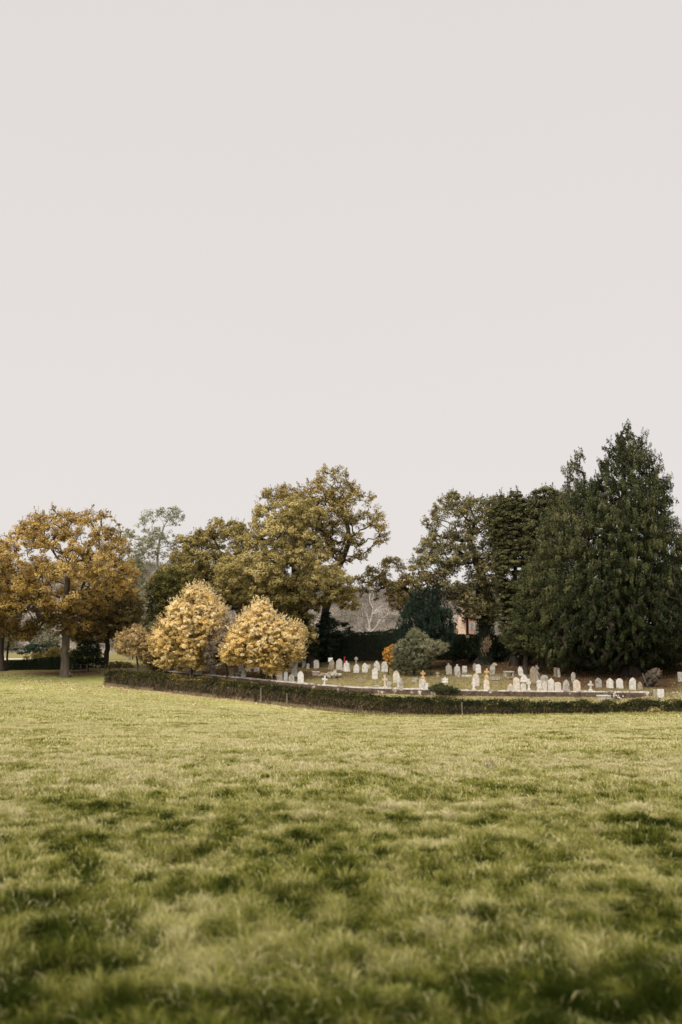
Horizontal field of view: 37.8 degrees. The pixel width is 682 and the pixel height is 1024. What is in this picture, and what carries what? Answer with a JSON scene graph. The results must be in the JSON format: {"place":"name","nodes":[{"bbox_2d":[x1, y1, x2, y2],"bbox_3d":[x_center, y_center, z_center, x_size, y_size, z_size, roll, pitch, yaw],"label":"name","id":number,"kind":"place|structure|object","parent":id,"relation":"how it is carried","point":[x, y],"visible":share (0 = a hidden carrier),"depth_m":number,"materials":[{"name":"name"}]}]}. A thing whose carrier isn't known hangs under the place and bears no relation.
{"place":"outdoors","nodes":[
{"label":"outdoors","id":0,"kind":"place"},
{"bbox_2d":[0,653,681,1023],"bbox_3d":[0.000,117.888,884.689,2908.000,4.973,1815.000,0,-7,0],"label":"ground","id":1,"kind":"structure","parent":0,"point":[92,677],"depth_m":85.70,"materials":[{"name":"green plant"}]},
{"bbox_2d":[5,610,15,670],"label":"sapling","id":2,"kind":"object","parent":1,"relation":"on","point":[7,665],"visible":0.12,"depth_m":111.75,"materials":[{"name":"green plant"}]},
{"bbox_2d":[4,616,23,652],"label":"willow bush","id":3,"kind":"object","parent":1,"relation":"on","point":[5,644],"visible":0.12,"depth_m":153.10,"materials":[{"name":"green plant"}]},
{"bbox_2d":[0,577,30,670],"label":"edge tree","id":4,"kind":"object","parent":1,"relation":"on","point":[2,660],"visible":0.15,"depth_m":110.50,"materials":[{"name":"brown plant"}]},
{"bbox_2d":[9,642,60,657],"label":"dark shrub","id":5,"kind":"object","parent":1,"relation":"on","point":[29,648],"visible":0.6,"depth_m":137.11,"materials":[{"name":"green plant"}]},
{"bbox_2d":[25,620,61,655],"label":"willow bush","id":6,"kind":"object","parent":1,"relation":"on","point":[49,640],"visible":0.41,"depth_m":147.51,"materials":[{"name":"green plant"}]},
{"bbox_2d":[5,656,84,669],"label":"hedge","id":7,"kind":"object","parent":1,"relation":"on","point":[50,663],"visible":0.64,"depth_m":112.72,"materials":[{"name":"green plant"}]},
{"bbox_2d":[23,646,87,659],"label":"bramble bush","id":8,"kind":"object","parent":1,"relation":"on","point":[54,653],"visible":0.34,"depth_m":114.70,"materials":[{"name":"green plant"}]},
{"bbox_2d":[0,503,141,677],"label":"oak tree","id":9,"kind":"object","parent":1,"relation":"on","point":[26,587],"visible":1,"depth_m":101.14,"materials":[{"name":"orange plant"}]},
{"bbox_2d":[69,639,105,670],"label":"dark shrub","id":10,"kind":"object","parent":1,"relation":"on","point":[93,654],"visible":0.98,"depth_m":109.14,"materials":[{"name":"green plant"}]},
{"bbox_2d":[72,664,105,673],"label":"stock fence","id":11,"kind":"object","parent":1,"relation":"on","point":[87,668],"visible":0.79,"depth_m":107.46,"materials":[{"name":"brown wood"}]},
{"bbox_2d":[70,588,146,667],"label":"oak tree","id":12,"kind":"object","parent":1,"relation":"on","point":[120,612],"visible":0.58,"depth_m":113.46,"materials":[{"name":"brown plant"}]},
{"bbox_2d":[107,661,134,669],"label":"bramble bush","id":13,"kind":"object","parent":1,"relation":"on","point":[120,665],"visible":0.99,"depth_m":104.16,"materials":[{"name":"green plant"}]},
{"bbox_2d":[110,604,146,658],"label":"willow bush","id":14,"kind":"object","parent":1,"relation":"on","point":[111,641],"visible":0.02,"depth_m":147.50,"materials":[{"name":"green plant"}]},
{"bbox_2d":[113,623,155,671],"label":"cherry tree","id":15,"kind":"object","parent":1,"relation":"on","point":[136,648],"visible":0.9,"depth_m":99.54,"materials":[{"name":"yellow plant"}]},
{"bbox_2d":[115,528,153,659],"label":"ash tree","id":16,"kind":"object","parent":1,"relation":"on","point":[131,535],"visible":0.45,"depth_m":139.58,"materials":[{"name":"green plant"}]},
{"bbox_2d":[139,620,159,671],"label":"willow shrub","id":17,"kind":"object","parent":1,"relation":"on","point":[149,625],"visible":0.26,"depth_m":104.58,"materials":[{"name":"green plant"}]},
{"bbox_2d":[138,621,170,672],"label":"shrub","id":18,"kind":"object","parent":1,"relation":"on","point":[152,668],"visible":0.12,"depth_m":102.27,"materials":[{"name":"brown plant"}]},
{"bbox_2d":[133,506,186,614],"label":"ash tree","id":19,"kind":"object","parent":1,"relation":"on","point":[160,537],"visible":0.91,"depth_m":149.96,"materials":[{"name":"green plant"}]},
{"bbox_2d":[18,679,318,711],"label":"fallen leaves","id":20,"kind":"object","parent":1,"relation":"on","point":[190,696],"visible":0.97,"depth_m":88.60,"materials":[{"name":"brown plant"}]},
{"bbox_2d":[139,566,214,635],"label":"shrubby tree","id":21,"kind":"object","parent":1,"relation":"on","point":[159,595],"visible":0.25,"depth_m":111.77,"materials":[{"name":"green plant"}]},
{"bbox_2d":[144,578,231,676],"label":"maple tree","id":22,"kind":"object","parent":1,"relation":"on","point":[194,627],"visible":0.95,"depth_m":96.37,"materials":[{"name":"yellow plant"}]},
{"bbox_2d":[148,517,250,662],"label":"oak tree","id":23,"kind":"object","parent":1,"relation":"on","point":[203,539],"visible":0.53,"depth_m":116.21,"materials":[{"name":"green plant"}]},
{"bbox_2d":[173,635,246,662],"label":"dark shrub","id":24,"kind":"object","parent":1,"relation":"on","point":[213,656],"visible":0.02,"depth_m":106.89,"materials":[{"name":"green plant"}]},
{"bbox_2d":[210,664,215,673],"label":"headstone","id":25,"kind":"object","parent":1,"relation":"on","point":[212,669],"visible":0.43,"depth_m":100.18,"materials":[{"name":"grey stone"}]},
{"bbox_2d":[203,616,235,678],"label":"bare shrub","id":26,"kind":"object","parent":1,"relation":"on","point":[222,640],"visible":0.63,"depth_m":96.03,"materials":[{"name":"brown plant"}]},
{"bbox_2d":[229,667,234,675],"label":"headstone","id":27,"kind":"object","parent":1,"relation":"on","point":[231,671],"visible":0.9,"depth_m":97.97,"materials":[{"name":"grey stone"}]},
{"bbox_2d":[215,595,307,677],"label":"maple tree","id":28,"kind":"object","parent":1,"relation":"on","point":[266,633],"visible":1,"depth_m":92.80,"materials":[{"name":"yellow plant"}]},
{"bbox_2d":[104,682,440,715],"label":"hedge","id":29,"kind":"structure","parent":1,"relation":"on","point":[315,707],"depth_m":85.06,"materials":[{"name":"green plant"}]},
{"bbox_2d":[276,671,282,679],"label":"headstone","id":30,"kind":"object","parent":1,"relation":"on","point":[280,676],"visible":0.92,"depth_m":93.34,"materials":[{"name":"stone"}]},
{"bbox_2d":[246,632,322,660],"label":"dark shrub","id":31,"kind":"object","parent":1,"relation":"on","point":[318,658],"visible":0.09,"depth_m":106.18,"materials":[{"name":"green plant"}]},
{"bbox_2d":[210,493,362,667],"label":"sycamore tree","id":32,"kind":"object","parent":1,"relation":"on","point":[294,596],"visible":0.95,"depth_m":104.75,"materials":[{"name":"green plant"}]},
{"bbox_2d":[291,666,296,676],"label":"headstone","id":33,"kind":"object","parent":1,"relation":"on","point":[294,671],"visible":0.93,"depth_m":95.50,"materials":[{"name":"white stone"}]},
{"bbox_2d":[298,671,303,681],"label":"headstone","id":34,"kind":"object","parent":1,"relation":"on","point":[300,676],"visible":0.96,"depth_m":91.89,"materials":[{"name":"white stone"}]},
{"bbox_2d":[314,660,318,668],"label":"headstone","id":35,"kind":"object","parent":1,"relation":"on","point":[316,663],"visible":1,"depth_m":105.18,"materials":[{"name":"stone"}]},
{"bbox_2d":[257,463,390,635],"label":"oak tree","id":36,"kind":"object","parent":1,"relation":"on","point":[338,509],"visible":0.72,"depth_m":114.68,"materials":[{"name":"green plant"}]},
{"bbox_2d":[318,672,341,678],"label":"collapsed tomb","id":37,"kind":"object","parent":1,"relation":"on","point":[329,675],"visible":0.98,"depth_m":94.44,"materials":[{"name":"grey stone"}]},
{"bbox_2d":[328,659,333,669],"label":"headstone","id":38,"kind":"object","parent":1,"relation":"on","point":[331,665],"visible":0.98,"depth_m":103.62,"materials":[{"name":"brown stone"}]},
{"bbox_2d":[315,611,354,664],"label":"conifer","id":39,"kind":"object","parent":1,"relation":"on","point":[329,631],"visible":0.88,"depth_m":108.33,"materials":[{"name":"green plant"}]},
{"bbox_2d":[336,659,341,669],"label":"headstone","id":40,"kind":"object","parent":1,"relation":"on","point":[338,664],"visible":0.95,"depth_m":103.15,"materials":[{"name":"stone"}]},
{"bbox_2d":[343,661,350,671],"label":"headstone","id":41,"kind":"object","parent":1,"relation":"on","point":[346,666],"visible":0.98,"depth_m":101.51,"materials":[{"name":"white stone"}]},
{"bbox_2d":[353,664,358,672],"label":"headstone","id":42,"kind":"object","parent":1,"relation":"on","point":[356,668],"visible":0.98,"depth_m":100.41,"materials":[{"name":"white stone"}]},
{"bbox_2d":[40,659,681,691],"bbox_3d":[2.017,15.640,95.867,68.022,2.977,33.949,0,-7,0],"label":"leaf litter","id":43,"kind":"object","parent":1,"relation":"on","point":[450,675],"visible":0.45,"depth_m":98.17,"materials":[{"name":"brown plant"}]},
{"bbox_2d":[362,663,367,671],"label":"headstone","id":44,"kind":"object","parent":1,"relation":"on","point":[364,667],"visible":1,"depth_m":100.74,"materials":[{"name":"white stone"}]},
{"bbox_2d":[357,589,389,634],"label":"birch tree","id":45,"kind":"object","parent":1,"relation":"on","point":[369,625],"visible":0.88,"depth_m":188.78,"materials":[{"name":"grey plant"}]},
{"bbox_2d":[372,668,377,678],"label":"headstone","id":46,"kind":"object","parent":1,"relation":"on","point":[374,673],"visible":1,"depth_m":92.47,"materials":[{"name":"white stone"}]},
{"bbox_2d":[374,661,379,670],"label":"headstone","id":47,"kind":"object","parent":1,"relation":"on","point":[376,665],"visible":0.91,"depth_m":102.27,"materials":[{"name":"stone"}]},
{"bbox_2d":[381,661,387,671],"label":"headstone","id":48,"kind":"object","parent":1,"relation":"on","point":[384,666],"visible":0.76,"depth_m":101.01,"materials":[{"name":"white stone"}]},
{"bbox_2d":[382,675,387,687],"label":"cross headstone","id":49,"kind":"object","parent":1,"relation":"on","point":[385,679],"visible":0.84,"depth_m":87.41,"materials":[{"name":"stone"}]},
{"bbox_2d":[351,555,426,627],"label":"oak tree","id":50,"kind":"object","parent":1,"relation":"on","point":[399,584],"visible":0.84,"depth_m":118.74,"materials":[{"name":"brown plant"}]},
{"bbox_2d":[382,645,396,673],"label":"copper bush","id":51,"kind":"object","parent":1,"relation":"on","point":[387,654],"visible":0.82,"depth_m":98.15,"materials":[{"name":"orange plant"}]},
{"bbox_2d":[315,606,468,662],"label":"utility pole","id":52,"kind":"object","parent":1,"relation":"on","point":[467,633],"visible":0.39,"depth_m":108.04,"materials":[{"name":"brown wood"}]},
{"bbox_2d":[103,668,681,715],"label":"hedge","id":53,"kind":"object","parent":1,"relation":"on","point":[335,699],"visible":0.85,"depth_m":80.29,"materials":[{"name":"green plant"}]},
{"bbox_2d":[393,671,398,682],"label":"headstone","id":54,"kind":"object","parent":1,"relation":"on","point":[395,675],"visible":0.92,"depth_m":89.43,"materials":[{"name":"stone"}]},
{"bbox_2d":[162,670,652,698],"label":"stone wall","id":55,"kind":"structure","parent":1,"relation":"on","point":[490,692],"depth_m":84.59,"materials":[{"name":"grey stone"}]},
{"bbox_2d":[428,682,460,695],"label":"ivy clump","id":56,"kind":"object","parent":55,"relation":"on","point":[442,688],"visible":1,"depth_m":83.62,"materials":[{"name":"green plant"}]},
{"bbox_2d":[316,628,507,661],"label":"hedge","id":57,"kind":"object","parent":1,"relation":"on","point":[362,646],"visible":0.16,"depth_m":111.99,"materials":[{"name":"green plant"}]},
{"bbox_2d":[390,627,449,674],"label":"bush","id":58,"kind":"object","parent":1,"relation":"on","point":[412,660],"visible":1,"depth_m":95.68,"materials":[{"name":"green plant"}]},
{"bbox_2d":[158,659,681,692],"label":"churchyard grass","id":59,"kind":"structure","parent":1,"relation":"on","point":[390,676],"depth_m":93.94,"materials":[{"name":"green plant"}]},
{"bbox_2d":[419,679,425,687],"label":"headstone","id":60,"kind":"object","parent":1,"relation":"on","point":[422,682],"visible":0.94,"depth_m":86.00,"materials":[{"name":"stone"}]},
{"bbox_2d":[395,583,458,669],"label":"yew tree","id":61,"kind":"object","parent":1,"relation":"on","point":[426,616],"visible":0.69,"depth_m":101.82,"materials":[{"name":"green plant"}]},
{"bbox_2d":[446,663,451,673],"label":"headstone","id":62,"kind":"object","parent":1,"relation":"on","point":[448,669],"visible":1,"depth_m":97.38,"materials":[{"name":"stone"}]},
{"bbox_2d":[454,664,459,674],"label":"headstone","id":63,"kind":"object","parent":1,"relation":"on","point":[456,668],"visible":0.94,"depth_m":97.05,"materials":[{"name":"stone"}]},
{"bbox_2d":[404,487,512,664],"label":"oak tree","id":64,"kind":"object","parent":1,"relation":"on","point":[463,595],"visible":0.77,"depth_m":104.37,"materials":[{"name":"green plant"}]},
{"bbox_2d":[475,582,495,664],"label":"ivy","id":65,"kind":"object","parent":64,"relation":"attached to","point":[491,634],"visible":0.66,"depth_m":104.55,"materials":[{"name":"green plant"}]},
{"bbox_2d":[480,634,493,654],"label":"dead creeper","id":66,"kind":"object","parent":65,"relation":"hanging from","point":[486,643],"visible":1,"depth_m":103.89,"materials":[{"name":"brown plant"}]},
{"bbox_2d":[454,603,473,633],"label":"brick house","id":67,"kind":"structure","parent":1,"relation":"on","point":[461,626],"depth_m":134.85,"materials":[{"name":"brick"}]},
{"bbox_2d":[472,673,478,686],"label":"headstone","id":68,"kind":"object","parent":1,"relation":"on","point":[475,676],"visible":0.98,"depth_m":85.99,"materials":[{"name":"stone"}]},
{"bbox_2d":[475,664,480,672],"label":"headstone","id":69,"kind":"object","parent":1,"relation":"on","point":[478,668],"visible":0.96,"depth_m":96.97,"materials":[{"name":"white stone"}]},
{"bbox_2d":[449,637,507,661],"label":"dark shrub","id":70,"kind":"object","parent":1,"relation":"on","point":[461,653],"visible":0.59,"depth_m":106.56,"materials":[{"name":"green plant"}]},
{"bbox_2d":[483,679,489,689],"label":"headstone","id":71,"kind":"object","parent":1,"relation":"on","point":[486,684],"visible":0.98,"depth_m":83.92,"materials":[{"name":"stone"}]},
{"bbox_2d":[489,665,494,674],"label":"headstone","id":72,"kind":"object","parent":1,"relation":"on","point":[492,669],"visible":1,"depth_m":95.18,"materials":[{"name":"grey stone"}]},
{"bbox_2d":[330,692,681,704],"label":"bank grass","id":73,"kind":"structure","parent":1,"relation":"on","point":[621,700],"depth_m":80.61,"materials":[{"name":"green plant"}]},
{"bbox_2d":[503,671,513,676],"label":"table tomb","id":74,"kind":"object","parent":1,"relation":"on","point":[506,672],"visible":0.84,"depth_m":91.94,"materials":[{"name":"grey stone"}]},
{"bbox_2d":[487,487,537,665],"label":"cypress tree","id":75,"kind":"object","parent":1,"relation":"on","point":[505,511],"visible":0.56,"depth_m":101.04,"materials":[{"name":"green plant"}]},
{"bbox_2d":[513,677,519,689],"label":"headstone","id":76,"kind":"object","parent":1,"relation":"on","point":[516,683],"visible":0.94,"depth_m":83.09,"materials":[{"name":"stone"}]},
{"bbox_2d":[518,667,523,675],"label":"headstone","id":77,"kind":"object","parent":1,"relation":"on","point":[520,671],"visible":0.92,"depth_m":92.39,"materials":[{"name":"stone"}]},
{"bbox_2d":[520,675,527,681],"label":"headstone","id":78,"kind":"object","parent":1,"relation":"on","point":[523,678],"visible":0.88,"depth_m":86.80,"materials":[{"name":"white stone"}]},
{"bbox_2d":[497,565,555,673],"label":"holly tree","id":79,"kind":"object","parent":1,"relation":"on","point":[515,639],"visible":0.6,"depth_m":93.43,"materials":[{"name":"green plant"}]},
{"bbox_2d":[530,666,535,682],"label":"headstone","id":80,"kind":"object","parent":1,"relation":"on","point":[533,674],"visible":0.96,"depth_m":86.07,"materials":[{"name":"brown stone"}]},
{"bbox_2d":[537,680,541,690],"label":"headstone","id":81,"kind":"object","parent":1,"relation":"on","point":[539,685],"visible":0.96,"depth_m":82.55,"materials":[{"name":"stone"}]},
{"bbox_2d":[540,675,547,683],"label":"headstone","id":82,"kind":"object","parent":1,"relation":"on","point":[543,678],"visible":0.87,"depth_m":85.81,"materials":[{"name":"grey stone"}]},
{"bbox_2d":[542,682,546,690],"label":"headstone","id":83,"kind":"object","parent":1,"relation":"on","point":[544,685],"visible":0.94,"depth_m":82.45,"materials":[{"name":"stone"}]},
{"bbox_2d":[517,482,572,666],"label":"cypress tree","id":84,"kind":"object","parent":1,"relation":"on","point":[543,502],"visible":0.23,"depth_m":99.60,"materials":[{"name":"green plant"}]},
{"bbox_2d":[548,678,553,690],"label":"headstone","id":85,"kind":"object","parent":1,"relation":"on","point":[551,684],"visible":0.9,"depth_m":82.39,"materials":[{"name":"stone"}]},
{"bbox_2d":[496,638,614,662],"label":"dark shrub","id":86,"kind":"object","parent":1,"relation":"on","point":[506,651],"visible":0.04,"depth_m":102.41,"materials":[{"name":"green plant"}]},
{"bbox_2d":[555,682,560,690],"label":"headstone","id":87,"kind":"object","parent":1,"relation":"on","point":[557,685],"visible":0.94,"depth_m":82.28,"materials":[{"name":"stone"}]},
{"bbox_2d":[563,680,569,690],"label":"headstone","id":88,"kind":"object","parent":1,"relation":"on","point":[566,685],"visible":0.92,"depth_m":82.17,"materials":[{"name":"grey stone"}]},
{"bbox_2d":[573,680,580,690],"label":"headstone","id":89,"kind":"object","parent":1,"relation":"on","point":[576,685],"visible":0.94,"depth_m":81.98,"materials":[{"name":"stone"}]},
{"bbox_2d":[595,678,601,687],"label":"headstone","id":90,"kind":"object","parent":1,"relation":"on","point":[598,682],"visible":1,"depth_m":83.97,"materials":[{"name":"grey stone"}]},
{"bbox_2d":[517,418,681,675],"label":"giant cypress","id":91,"kind":"object","parent":1,"relation":"on","point":[624,562],"visible":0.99,"depth_m":90.30,"materials":[{"name":"green plant"}]},
{"bbox_2d":[596,695,610,700],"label":"railed grave","id":92,"kind":"object","parent":1,"relation":"on","point":[601,697],"visible":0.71,"depth_m":79.94,"materials":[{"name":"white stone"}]},
{"bbox_2d":[606,678,613,687],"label":"headstone","id":93,"kind":"object","parent":1,"relation":"on","point":[609,682],"visible":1,"depth_m":83.80,"materials":[{"name":"stone"}]},
{"bbox_2d":[616,678,622,687],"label":"headstone","id":94,"kind":"object","parent":1,"relation":"on","point":[619,682],"visible":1,"depth_m":83.78,"materials":[{"name":"white stone"}]},
{"bbox_2d":[629,678,635,689],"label":"headstone","id":95,"kind":"object","parent":1,"relation":"on","point":[632,683],"visible":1,"depth_m":83.20,"materials":[{"name":"white stone"}]},
{"bbox_2d":[637,682,642,689],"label":"headstone","id":96,"kind":"object","parent":1,"relation":"on","point":[639,686],"visible":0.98,"depth_m":83.38,"materials":[{"name":"brown stone"}]},
{"bbox_2d":[632,668,661,688],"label":"uprooted stump","id":97,"kind":"object","parent":1,"relation":"on","point":[651,677],"visible":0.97,"depth_m":85.36,"materials":[{"name":"wood"}]},
{"bbox_2d":[646,706,662,712],"bbox_3d":[17.089,11.035,54.522,1.166,0.806,1.164,0,-7,0],"label":"nettle clump","id":98,"kind":"object","parent":1,"relation":"on","point":[655,709],"visible":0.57,"depth_m":54.30,"materials":[{"name":"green plant"}]},
{"bbox_2d":[636,633,681,667],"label":"dark shrub","id":99,"kind":"object","parent":1,"relation":"on","point":[649,652],"visible":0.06,"depth_m":94.08,"materials":[{"name":"green plant"}]},
{"bbox_2d":[657,689,663,697],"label":"headstone","id":100,"kind":"object","parent":1,"relation":"on","point":[660,693],"visible":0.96,"depth_m":78.56,"materials":[{"name":"white stone"}]},
{"bbox_2d":[677,672,681,681],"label":"headstone","id":101,"kind":"object","parent":1,"relation":"on","point":[679,674],"visible":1,"depth_m":88.47,"materials":[{"name":"grey stone"}]},
{"bbox_2d":[4,569,677,652],"bbox_3d":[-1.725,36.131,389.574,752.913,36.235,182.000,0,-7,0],"label":"hill","id":102,"kind":"structure","parent":0,"point":[318,616],"depth_m":342.48,"materials":[{"name":"plant"}]},
{"bbox_2d":[3,557,679,652],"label":"wood","id":103,"kind":"object","parent":102,"relation":"on","point":[360,611],"visible":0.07,"depth_m":343.39,"materials":[{"name":"brown plant"}]},
{"bbox_2d":[0,0,681,587],"label":"sky","id":104,"kind":"structure","parent":0,"point":[424,250],"materials":[{"name":"white"}]},
{"bbox_2d":[319,711,681,716],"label":"tall grass","id":105,"kind":"structure","parent":0,"point":[539,714],"depth_m":49.47,"materials":[{"name":"green plant"}]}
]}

